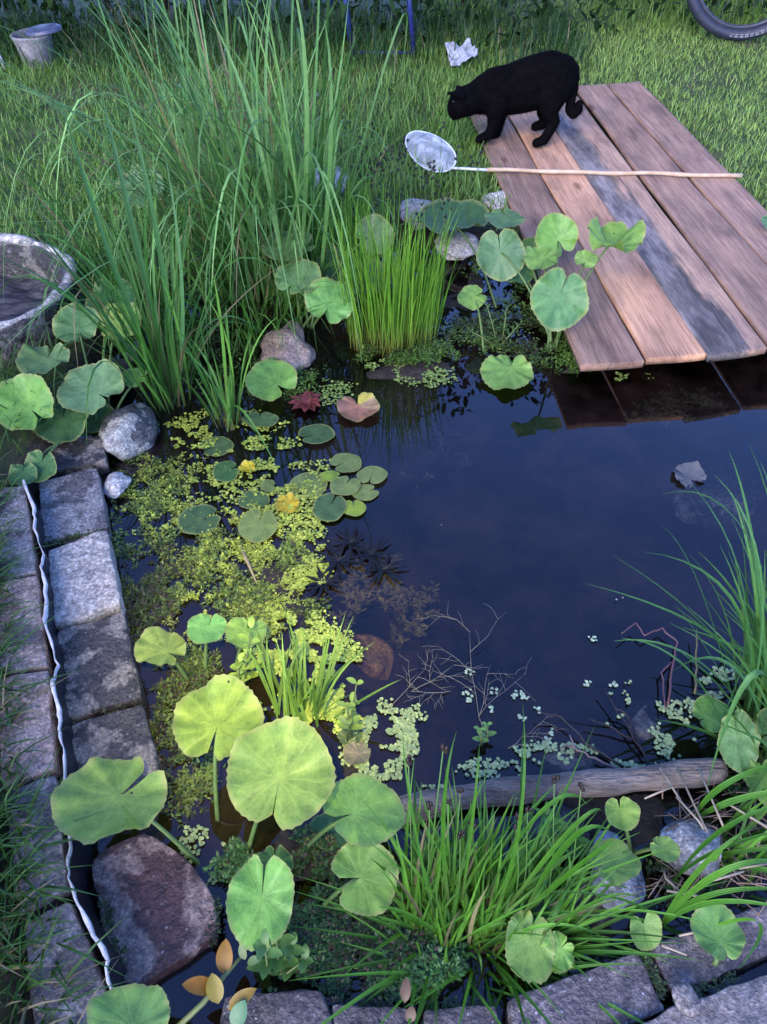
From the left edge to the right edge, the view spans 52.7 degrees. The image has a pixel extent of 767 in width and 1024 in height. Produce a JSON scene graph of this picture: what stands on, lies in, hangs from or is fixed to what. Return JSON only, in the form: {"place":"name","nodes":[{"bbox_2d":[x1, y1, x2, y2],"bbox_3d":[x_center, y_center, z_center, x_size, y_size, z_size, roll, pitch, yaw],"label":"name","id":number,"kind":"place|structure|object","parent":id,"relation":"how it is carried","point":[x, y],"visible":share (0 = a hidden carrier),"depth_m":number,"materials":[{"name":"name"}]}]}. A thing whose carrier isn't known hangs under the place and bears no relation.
{"place":"outdoors","nodes":[
{"label":"outdoors","id":0,"kind":"place"},
{"bbox_2d":[115,164,228,216],"bbox_3d":[-0.682,-0.970,2.480,0.450,0.215,0.170,13,48,12],"label":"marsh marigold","id":1,"kind":"object","parent":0,"point":[131,199],"visible":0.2,"depth_m":2.47,"materials":[{"name":"green plant"}]},
{"bbox_2d":[177,939,260,1023],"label":"yellowing herb","id":2,"kind":"object","parent":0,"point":[211,987],"visible":0.98,"depth_m":0.98,"materials":[{"name":"orange plant"}]},
{"bbox_2d":[0,0,766,1023],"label":"ground","id":3,"kind":"structure","parent":0,"point":[542,510],"depth_m":1.96,"materials":[{"name":"plant"}]},
{"bbox_2d":[0,486,42,584],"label":"paver","id":4,"kind":"object","parent":3,"relation":"on","point":[25,537],"visible":0.55,"depth_m":1.53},
{"bbox_2d":[0,576,53,676],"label":"paver","id":5,"kind":"object","parent":3,"relation":"on","point":[40,653],"visible":0.54,"depth_m":1.38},
{"bbox_2d":[0,671,62,790],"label":"paver","id":6,"kind":"object","parent":3,"relation":"on","point":[45,725],"visible":0.58,"depth_m":1.24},
{"bbox_2d":[10,28,55,69],"bbox_3d":[-1.553,-2.054,3.479,0.173,0.176,0.172,0,47,0],"label":"plastic pot","id":7,"kind":"object","parent":3,"relation":"on","point":[23,43],"visible":0.48,"depth_m":3.41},
{"bbox_2d":[25,23,61,35],"bbox_3d":[-1.503,-2.131,3.420,0.164,0.031,0.131,0,47,0],"label":"plastic dish","id":8,"kind":"object","parent":7,"relation":"on","point":[46,28],"visible":0.99,"depth_m":3.39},
{"bbox_2d":[0,233,77,367],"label":"stone basin","id":9,"kind":"object","parent":3,"relation":"on","point":[17,310],"visible":0.72,"depth_m":2.12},
{"bbox_2d":[5,776,74,915],"bbox_3d":[-0.503,0.502,1.152,0.079,0.078,0.190,-17,49,-16],"label":"paver","id":10,"kind":"object","parent":3,"relation":"on","point":[62,849],"visible":0.36,"depth_m":1.12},
{"bbox_2d":[0,257,130,1023],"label":"edge grass","id":11,"kind":"structure","parent":3,"relation":"on","point":[6,952],"depth_m":1.08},
{"bbox_2d":[24,903,109,1023],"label":"paver","id":12,"kind":"object","parent":3,"relation":"on","point":[81,943],"visible":0.63,"depth_m":1.01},
{"bbox_2d":[22,479,126,988],"bbox_3d":[-0.546,0.320,1.329,0.050,0.116,1.064,-17,49,-16],"label":"pond liner","id":13,"kind":"object","parent":3,"relation":"on","point":[82,856],"visible":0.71,"depth_m":1.21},
{"bbox_2d":[39,469,114,549],"bbox_3d":[-0.660,0.006,1.667,0.131,0.079,0.198,-15,48,-13],"label":"paver","id":14,"kind":"object","parent":3,"relation":"on","point":[72,503],"visible":0.75,"depth_m":1.63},
{"bbox_2d":[51,436,111,484],"bbox_3d":[-0.697,-0.110,1.785,0.126,0.079,0.099,-12,48,-12],"label":"paver","id":15,"kind":"object","parent":3,"relation":"on","point":[81,454],"visible":0.63,"depth_m":1.75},
{"bbox_2d":[49,531,127,630],"bbox_3d":[-0.582,0.146,1.524,0.123,0.079,0.209,-16,49,-14],"label":"paver","id":16,"kind":"object","parent":3,"relation":"on","point":[85,579],"visible":0.81,"depth_m":1.49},
{"bbox_2d":[57,612,146,722],"bbox_3d":[-0.508,0.291,1.400,0.131,0.079,0.197,-15,48,-14],"label":"paver","id":17,"kind":"object","parent":3,"relation":"on","point":[101,652],"visible":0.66,"depth_m":1.36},
{"bbox_2d":[72,705,160,793],"bbox_3d":[-0.440,0.417,1.287,0.133,0.079,0.155,-16,49,-14],"label":"paver","id":18,"kind":"object","parent":3,"relation":"on","point":[125,734],"visible":0.42,"depth_m":1.28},
{"bbox_2d":[108,357,129,395],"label":"rock","id":19,"kind":"object","parent":3,"relation":"on","point":[123,362],"visible":0.17,"depth_m":1.96,"materials":[{"name":"stone"}]},
{"bbox_2d":[92,833,218,985],"bbox_3d":[-0.337,0.581,1.145,0.153,0.078,0.202,-25,51,-21],"label":"rock","id":20,"kind":"object","parent":3,"relation":"on","point":[156,893],"visible":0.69,"depth_m":1.11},
{"bbox_2d":[0,64,312,442],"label":"tall sedge","id":21,"kind":"object","parent":3,"relation":"on","point":[169,372],"visible":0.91,"depth_m":1.83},
{"bbox_2d":[0,0,487,369],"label":"tall sedge","id":22,"kind":"object","parent":3,"relation":"on","point":[262,217],"visible":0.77,"depth_m":2.05,"materials":[{"name":"plant"}]},
{"bbox_2d":[220,989,332,1023],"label":"paver","id":23,"kind":"object","parent":3,"relation":"on","point":[303,1006],"visible":0.84,"depth_m":1.01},
{"bbox_2d":[259,320,315,372],"bbox_3d":[-0.259,-0.427,2.082,0.156,0.126,0.216,0,47,0],"label":"rock","id":24,"kind":"object","parent":3,"relation":"on","point":[306,356],"visible":0.65,"depth_m":2.03,"materials":[{"name":"grey stone"}]},
{"bbox_2d":[244,610,400,732],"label":"sedge tuft","id":25,"kind":"object","parent":3,"relation":"on","point":[297,700],"visible":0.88,"depth_m":1.31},
{"bbox_2d":[315,165,349,197],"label":"rock","id":26,"kind":"object","parent":3,"relation":"on","point":[336,177],"visible":0.22,"depth_m":2.58,"materials":[{"name":"white stone"}]},
{"bbox_2d":[326,0,415,58],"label":"garden chair","id":27,"kind":"object","parent":3,"relation":"on","point":[410,16],"visible":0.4,"depth_m":3.48,"materials":[{"name":"blue paint"}]},
{"bbox_2d":[350,633,394,679],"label":"rock","id":28,"kind":"object","parent":3,"relation":"on","point":[377,661],"visible":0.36,"depth_m":1.52,"materials":[{"name":"brown stone"}]},
{"bbox_2d":[332,1004,415,1023],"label":"paver","id":29,"kind":"object","parent":3,"relation":"on","point":[361,1015],"visible":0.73,"depth_m":1.01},
{"bbox_2d":[175,222,590,404],"bbox_3d":[0.002,-0.610,2.196,1.156,0.092,0.872,0,47,0],"label":"bank greenery","id":30,"kind":"object","parent":3,"relation":"on","point":[443,350],"visible":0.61,"depth_m":2.08,"materials":[{"name":"green plant"}]},
{"bbox_2d":[0,0,766,291],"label":"lawn grass","id":31,"kind":"structure","parent":3,"relation":"on","point":[478,28],"depth_m":3.36,"materials":[{"name":"plant"}]},
{"bbox_2d":[445,37,477,65],"bbox_3d":[0.346,-2.019,3.408,0.137,0.060,0.215,-10,47,-9],"label":"plastic sheet","id":32,"kind":"object","parent":31,"relation":"on","point":[467,53],"visible":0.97,"depth_m":3.42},
{"bbox_2d":[0,0,766,56],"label":"hedge","id":33,"kind":"object","parent":3,"relation":"on","point":[52,5],"visible":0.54,"depth_m":3.62,"materials":[{"name":"green plant"}]},
{"bbox_2d":[44,470,742,1008],"bbox_3d":[-0.303,0.399,1.256,1.587,0.053,0.558,33,55,27],"label":"joint moss","id":34,"kind":"object","parent":3,"relation":"on","point":[656,980],"visible":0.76,"depth_m":1.04,"materials":[{"name":"green plant"}]},
{"bbox_2d":[400,198,431,229],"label":"rock","id":35,"kind":"object","parent":3,"relation":"on","point":[412,207],"visible":0.48,"depth_m":2.45,"materials":[{"name":"grey stone"}]},
{"bbox_2d":[434,230,478,260],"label":"rock","id":36,"kind":"object","parent":3,"relation":"on","point":[465,251],"visible":0.72,"depth_m":2.36,"materials":[{"name":"white stone"}]},
{"bbox_2d":[423,1006,497,1023],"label":"paver","id":37,"kind":"object","parent":3,"relation":"on","point":[477,1015],"visible":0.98,"depth_m":1.00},
{"bbox_2d":[481,190,508,209],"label":"rock","id":38,"kind":"object","parent":3,"relation":"on","point":[496,202],"visible":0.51,"depth_m":2.52,"materials":[{"name":"white stone"}]},
{"bbox_2d":[467,295,523,347],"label":"feathery herb","id":39,"kind":"object","parent":3,"relation":"on","point":[503,324],"visible":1,"depth_m":2.07,"materials":[{"name":"green plant"}]},
{"bbox_2d":[290,713,725,1023],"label":"sedge tuft","id":40,"kind":"object","parent":3,"relation":"on","point":[484,891],"visible":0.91,"depth_m":1.06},
{"bbox_2d":[400,977,410,1002],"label":"dead leaf","id":41,"kind":"object","parent":40,"relation":"on","point":[405,990],"visible":1,"depth_m":1.01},
{"bbox_2d":[405,1006,415,1021],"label":"dead leaf","id":42,"kind":"object","parent":40,"relation":"on","point":[410,1012],"visible":0.95,"depth_m":0.99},
{"bbox_2d":[522,805,587,854],"bbox_3d":[0.267,0.497,1.203,0.091,0.041,0.083,-32,54,-27],"label":"rock","id":43,"kind":"object","parent":3,"relation":"on","point":[564,810],"visible":0.17,"depth_m":1.20,"materials":[{"name":"stone"}]},
{"bbox_2d":[470,114,643,371],"bbox_3d":[0.472,-1.017,2.513,0.158,0.024,1.837,-4,47,-4],"label":"plank","id":44,"kind":"object","parent":3,"relation":"on","point":[598,337],"visible":0.54,"depth_m":2.19,"materials":[{"name":"brown wood"}]},
{"bbox_2d":[446,50,584,148],"bbox_3d":[0.461,-1.444,2.717,0.487,0.319,0.167,0,47,0],"label":"cat","id":45,"kind":"object","parent":44,"relation":"on","point":[545,85],"visible":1,"depth_m":2.65},
{"bbox_2d":[522,801,598,859],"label":"creeping herb","id":46,"kind":"object","parent":3,"relation":"on","point":[582,838],"visible":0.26,"depth_m":1.16,"materials":[{"name":"green plant"}]},
{"bbox_2d":[540,746,594,773],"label":"rock","id":47,"kind":"object","parent":3,"relation":"on","point":[553,764],"visible":0.62,"depth_m":1.28,"materials":[{"name":"stone"}]},
{"bbox_2d":[405,131,742,177],"bbox_3d":[0.611,-1.173,2.608,1.158,0.075,0.237,12,48,11],"label":"fishing net","id":48,"kind":"object","parent":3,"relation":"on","point":[421,149],"visible":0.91,"depth_m":2.62,"materials":[{"name":"fabric"}]},
{"bbox_2d":[505,955,663,1023],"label":"paver","id":49,"kind":"object","parent":3,"relation":"on","point":[576,998],"visible":0.94,"depth_m":1.01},
{"bbox_2d":[567,876,616,929],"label":"rock","id":50,"kind":"object","parent":3,"relation":"on","point":[591,899],"visible":0.12,"depth_m":1.12,"materials":[{"name":"stone"}]},
{"bbox_2d":[507,111,705,364],"bbox_3d":[0.624,-1.038,2.532,0.152,0.023,1.841,-4,47,-4],"label":"plank","id":51,"kind":"object","parent":3,"relation":"on","point":[657,329],"visible":0.67,"depth_m":2.17,"materials":[{"name":"beige wood"}]},
{"bbox_2d":[590,830,645,908],"bbox_3d":[0.342,0.527,1.138,0.081,0.037,0.114,0,47,0],"label":"rock","id":52,"kind":"object","parent":3,"relation":"on","point":[633,882],"visible":0.38,"depth_m":1.11,"materials":[{"name":"stone"}]},
{"bbox_2d":[611,697,677,755],"bbox_3d":[0.458,0.376,1.349,0.098,0.048,0.112,32,54,27],"label":"rock","id":53,"kind":"object","parent":3,"relation":"on","point":[644,713],"visible":0.74,"depth_m":1.34,"materials":[{"name":"stone"}]},
{"bbox_2d":[523,771,766,921],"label":"bank seedlings","id":54,"kind":"object","parent":3,"relation":"on","point":[660,864],"visible":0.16,"depth_m":1.16,"materials":[{"name":"green plant"}]},
{"bbox_2d":[537,764,766,968],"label":"sedge tuft","id":55,"kind":"object","parent":3,"relation":"on","point":[680,904],"visible":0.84,"depth_m":1.04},
{"bbox_2d":[555,97,766,361],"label":"plank","id":56,"kind":"object","parent":3,"relation":"on","point":[716,323],"visible":0.72,"depth_m":2.25,"materials":[{"name":"grey wood"}]},
{"bbox_2d":[577,84,766,349],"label":"plank","id":57,"kind":"object","parent":3,"relation":"on","point":[732,261],"visible":0.95,"depth_m":2.42,"materials":[{"name":"brown wood"}]},
{"bbox_2d":[585,444,766,794],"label":"arching sedge","id":58,"kind":"object","parent":3,"relation":"on","point":[751,691],"visible":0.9,"depth_m":1.17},
{"bbox_2d":[607,81,766,265],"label":"plank","id":59,"kind":"object","parent":3,"relation":"on","point":[738,206],"visible":0.88,"depth_m":2.68,"materials":[{"name":"brown wood"}]},
{"bbox_2d":[656,818,722,876],"bbox_3d":[0.453,0.493,1.148,0.090,0.058,0.094,18,49,17],"label":"rock","id":60,"kind":"object","parent":3,"relation":"on","point":[689,837],"visible":0.66,"depth_m":1.13,"materials":[{"name":"grey stone"}]},
{"bbox_2d":[634,762,766,955],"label":"dry straw","id":61,"kind":"object","parent":3,"relation":"on","point":[703,826],"visible":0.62,"depth_m":1.15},
{"bbox_2d":[641,905,766,998],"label":"paver","id":62,"kind":"object","parent":3,"relation":"on","point":[674,971],"visible":0.53,"depth_m":1.04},
{"bbox_2d":[690,904,745,966],"bbox_3d":[0.450,0.567,1.044,0.067,0.029,0.071,-18,49,-17],"label":"marsh marigold","id":63,"kind":"object","parent":62,"relation":"on","point":[712,939],"visible":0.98,"depth_m":1.04,"materials":[{"name":"green plant"}]},
{"bbox_2d":[643,975,766,1023],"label":"stone slab","id":64,"kind":"structure","parent":3,"relation":"on","point":[745,1003],"depth_m":0.98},
{"bbox_2d":[671,982,700,1016],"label":"pebble","id":65,"kind":"object","parent":64,"relation":"on","point":[686,999],"visible":1,"depth_m":0.98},
{"bbox_2d":[686,0,766,39],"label":"bicycle","id":66,"kind":"object","parent":3,"relation":"on","point":[706,19],"visible":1,"depth_m":3.68,"materials":[{"name":"rubber"}]},
{"bbox_2d":[692,695,766,804],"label":"marsh marigold","id":67,"kind":"object","parent":3,"relation":"on","point":[738,751],"visible":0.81,"depth_m":1.21,"materials":[{"name":"green plant"}]},
{"bbox_2d":[761,215,766,228],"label":"lawn weed","id":68,"kind":"object","parent":3,"relation":"on","point":[764,219],"visible":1,"depth_m":2.33,"materials":[{"name":"green plant"}]},
{"label":"pond water","id":69,"kind":"structure","parent":0,"visible":0},
{"bbox_2d":[0,278,147,485],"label":"marsh marigold","id":70,"kind":"object","parent":69,"relation":"on","point":[108,379],"visible":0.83,"depth_m":1.77,"materials":[{"name":"green plant"}]},
{"bbox_2d":[103,471,131,498],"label":"pebble","id":71,"kind":"object","parent":69,"relation":"on","point":[116,485],"visible":1,"depth_m":1.70,"materials":[{"name":"white stone"}]},
{"bbox_2d":[98,402,157,462],"bbox_3d":[-0.601,-0.190,1.825,0.149,0.106,0.135,-32,55,-27],"label":"rock","id":72,"kind":"object","parent":69,"relation":"on","point":[129,431],"visible":0.95,"depth_m":1.79,"materials":[{"name":"stone"}]},
{"bbox_2d":[134,613,266,683],"bbox_3d":[-0.317,0.251,1.384,0.228,0.126,0.098,-10,47,-9],"label":"marsh marigold","id":73,"kind":"object","parent":69,"relation":"on","point":[155,644],"visible":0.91,"depth_m":1.35,"materials":[{"name":"green plant"}]},
{"bbox_2d":[109,451,331,828],"bbox_3d":[-0.329,0.138,1.547,0.445,0.021,0.945,-13,48,-12],"label":"pond weed","id":74,"kind":"object","parent":69,"relation":"on","point":[154,592],"visible":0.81,"depth_m":1.54,"materials":[{"name":"green plant"}]},
{"bbox_2d":[237,539,256,583],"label":"dead stalk","id":75,"kind":"object","parent":74,"relation":"on","point":[247,562],"visible":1,"depth_m":1.57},
{"bbox_2d":[172,276,277,469],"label":"iris tuft","id":76,"kind":"object","parent":69,"relation":"in","point":[228,403],"visible":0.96,"depth_m":1.79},
{"bbox_2d":[50,674,406,1023],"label":"marsh marigold","id":77,"kind":"object","parent":69,"relation":"on","point":[291,757],"visible":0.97,"depth_m":1.08,"materials":[{"name":"green plant"}]},
{"bbox_2d":[228,616,265,685],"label":"creeping herb","id":78,"kind":"object","parent":69,"relation":"on","point":[240,666],"visible":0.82,"depth_m":1.33,"materials":[{"name":"green plant"}]},
{"bbox_2d":[178,412,334,542],"bbox_3d":[-0.314,-0.091,1.755,0.290,0.008,0.423,15,48,14],"label":"water lily","id":79,"kind":"object","parent":69,"relation":"on","point":[252,528],"visible":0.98,"depth_m":1.70,"materials":[{"name":"green plant"}]},
{"bbox_2d":[158,408,367,734],"bbox_3d":[-0.215,0.045,1.630,0.378,0.006,0.955,-20,50,-18],"label":"duckweed","id":80,"kind":"object","parent":69,"relation":"on","point":[335,709],"visible":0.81,"depth_m":1.57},
{"bbox_2d":[238,460,255,471],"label":"floating leaf","id":81,"kind":"object","parent":80,"relation":"on","point":[245,466],"visible":1,"depth_m":1.77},
{"bbox_2d":[274,492,299,513],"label":"floating leaf","id":82,"kind":"object","parent":80,"relation":"on","point":[293,501],"visible":1,"depth_m":1.69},
{"bbox_2d":[246,928,313,981],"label":"creeping herb","id":83,"kind":"object","parent":69,"relation":"on","point":[280,957],"visible":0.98,"depth_m":1.01,"materials":[{"name":"green plant"}]},
{"bbox_2d":[288,389,320,411],"bbox_3d":[-0.196,-0.274,1.924,0.083,0.010,0.091,0,47,0],"label":"red rosette","id":84,"kind":"object","parent":69,"relation":"on","point":[305,402],"visible":1,"depth_m":1.92,"materials":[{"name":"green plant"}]},
{"bbox_2d":[245,214,394,400],"bbox_3d":[-0.157,-0.532,2.025,0.377,0.273,0.535,0,47,0],"label":"marsh marigold","id":85,"kind":"object","parent":69,"relation":"on","point":[266,377],"visible":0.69,"depth_m":2.02,"materials":[{"name":"green plant"}]},
{"bbox_2d":[304,565,343,597],"bbox_3d":[-0.117,0.141,1.539,0.081,0.008,0.086,0,47,0],"label":"floating rosette","id":86,"kind":"object","parent":69,"relation":"on","point":[330,581],"visible":1,"depth_m":1.54,"materials":[{"name":"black plant"}]},
{"bbox_2d":[313,540,360,579],"bbox_3d":[-0.099,0.097,1.579,0.090,0.009,0.112,-23,51,-21],"label":"floating rosette","id":87,"kind":"object","parent":69,"relation":"on","point":[337,561],"visible":1,"depth_m":1.58,"materials":[{"name":"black plant"}]},
{"bbox_2d":[203,824,470,1004],"bbox_3d":[-0.072,0.573,1.111,0.406,0.048,0.206,14,48,13],"label":"creeping moss","id":88,"kind":"object","parent":69,"relation":"on","point":[328,951],"visible":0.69,"depth_m":1.09,"materials":[{"name":"green plant"}]},
{"bbox_2d":[290,453,387,521],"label":"water lily","id":89,"kind":"object","parent":69,"relation":"on","point":[324,509],"visible":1,"depth_m":1.72,"materials":[{"name":"green plant"}]},
{"bbox_2d":[326,525,368,559],"bbox_3d":[-0.075,0.065,1.610,0.089,0.009,0.100,-16,49,-14],"label":"floating rosette","id":90,"kind":"object","parent":69,"relation":"on","point":[351,541],"visible":1,"depth_m":1.61,"materials":[{"name":"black plant"}]},
{"bbox_2d":[337,729,362,744],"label":"floating leaf","id":91,"kind":"object","parent":69,"relation":"on","point":[341,735],"visible":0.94,"depth_m":1.31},
{"bbox_2d":[337,677,363,741],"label":"creeping herb","id":92,"kind":"object","parent":69,"relation":"on","point":[346,722],"visible":1,"depth_m":1.26,"materials":[{"name":"green plant"}]},
{"bbox_2d":[343,741,370,764],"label":"floating leaf","id":93,"kind":"object","parent":69,"relation":"on","point":[353,752],"visible":1,"depth_m":1.29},
{"bbox_2d":[336,392,379,421],"bbox_3d":[-0.062,-0.259,1.905,0.108,0.024,0.103,0,47,0],"label":"withered pad","id":94,"kind":"object","parent":69,"relation":"on","point":[349,408],"visible":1,"depth_m":1.91,"materials":[{"name":"pink plant"}]},
{"bbox_2d":[345,532,392,571],"bbox_3d":[-0.028,0.082,1.594,0.097,0.009,0.100,17,49,15],"label":"floating rosette","id":95,"kind":"object","parent":69,"relation":"on","point":[372,554],"visible":1,"depth_m":1.59,"materials":[{"name":"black plant"}]},
{"bbox_2d":[262,121,482,357],"bbox_3d":[-0.053,-0.811,2.187,0.685,0.397,0.893,0,47,0],"label":"rush clump","id":96,"kind":"object","parent":69,"relation":"on","point":[389,308],"visible":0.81,"depth_m":2.01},
{"bbox_2d":[361,551,407,584],"bbox_3d":[0.001,0.114,1.564,0.108,0.009,0.088,0,47,0],"label":"floating rosette","id":97,"kind":"object","parent":69,"relation":"on","point":[385,568],"visible":1,"depth_m":1.56,"materials":[{"name":"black plant"}]},
{"bbox_2d":[178,307,734,991],"bbox_3d":[0.191,0.041,1.635,1.016,0.005,1.738,0,47,0],"label":"pale duckweed","id":98,"kind":"object","parent":69,"relation":"on","point":[404,729],"visible":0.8,"depth_m":1.31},
{"bbox_2d":[386,601,567,748],"bbox_3d":[0.185,0.283,1.397,0.321,0.019,0.272,13,48,12],"label":"branching weed","id":99,"kind":"object","parent":69,"relation":"on","point":[532,736],"visible":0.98,"depth_m":1.38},
{"bbox_2d":[472,722,496,747],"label":"creeping herb","id":100,"kind":"object","parent":69,"relation":"on","point":[479,737],"visible":0.99,"depth_m":1.29,"materials":[{"name":"green plant"}]},
{"bbox_2d":[411,197,645,393],"bbox_3d":[0.394,-0.717,2.176,0.485,0.309,0.848,-11,48,-10],"label":"marsh marigold","id":101,"kind":"object","parent":69,"relation":"on","point":[554,307],"visible":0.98,"depth_m":2.08,"materials":[{"name":"green plant"}]},
{"bbox_2d":[505,899,574,984],"bbox_3d":[0.204,0.598,1.075,0.094,0.101,0.110,-14,48,-13],"label":"marsh marigold","id":102,"kind":"object","parent":69,"relation":"on","point":[539,958],"visible":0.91,"depth_m":1.04,"materials":[{"name":"green plant"}]},
{"bbox_2d":[321,383,766,648],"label":"submerged weed","id":103,"kind":"object","parent":69,"relation":"in","point":[751,486],"visible":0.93,"depth_m":1.72,"materials":[{"name":"brown plant"}]},
{"bbox_2d":[399,758,727,824],"bbox_3d":[0.283,0.439,1.234,0.530,0.062,0.054,-5,47,-4],"label":"log","id":104,"kind":"object","parent":69,"relation":"on","point":[599,782],"visible":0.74,"depth_m":1.22,"materials":[{"name":"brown wood"}]},
{"bbox_2d":[537,710,623,767],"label":"twig","id":105,"kind":"object","parent":69,"relation":"on","point":[592,747],"visible":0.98,"depth_m":1.30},
{"bbox_2d":[560,735,617,767],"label":"twig","id":106,"kind":"object","parent":69,"relation":"on","point":[588,756],"visible":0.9,"depth_m":1.28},
{"bbox_2d":[589,686,651,764],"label":"twig","id":107,"kind":"object","parent":69,"relation":"on","point":[636,741],"visible":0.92,"depth_m":1.31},
{"bbox_2d":[589,796,680,950],"bbox_3d":[0.350,0.531,1.123,0.118,0.122,0.183,18,49,17],"label":"marsh marigold","id":108,"kind":"object","parent":69,"relation":"on","point":[626,819],"visible":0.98,"depth_m":1.11,"materials":[{"name":"green plant"}]},
{"bbox_2d":[621,622,678,710],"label":"twig","id":109,"kind":"object","parent":69,"relation":"on","point":[670,677],"visible":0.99,"depth_m":1.40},
{"bbox_2d":[673,461,706,489],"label":"dead leaf","id":110,"kind":"object","parent":69,"relation":"on","point":[686,473],"visible":1,"depth_m":1.76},
{"bbox_2d":[693,628,697,693],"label":"twig","id":111,"kind":"object","parent":69,"relation":"on","point":[696,684],"visible":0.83,"depth_m":1.39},
{"bbox_2d":[672,475,754,525],"bbox_3d":[0.747,-0.030,1.750,0.191,0.050,0.153,0,47,0],"label":"rock","id":112,"kind":"object","parent":69,"relation":"in","point":[683,513],"visible":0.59,"depth_m":1.72,"materials":[{"name":"grey stone"}]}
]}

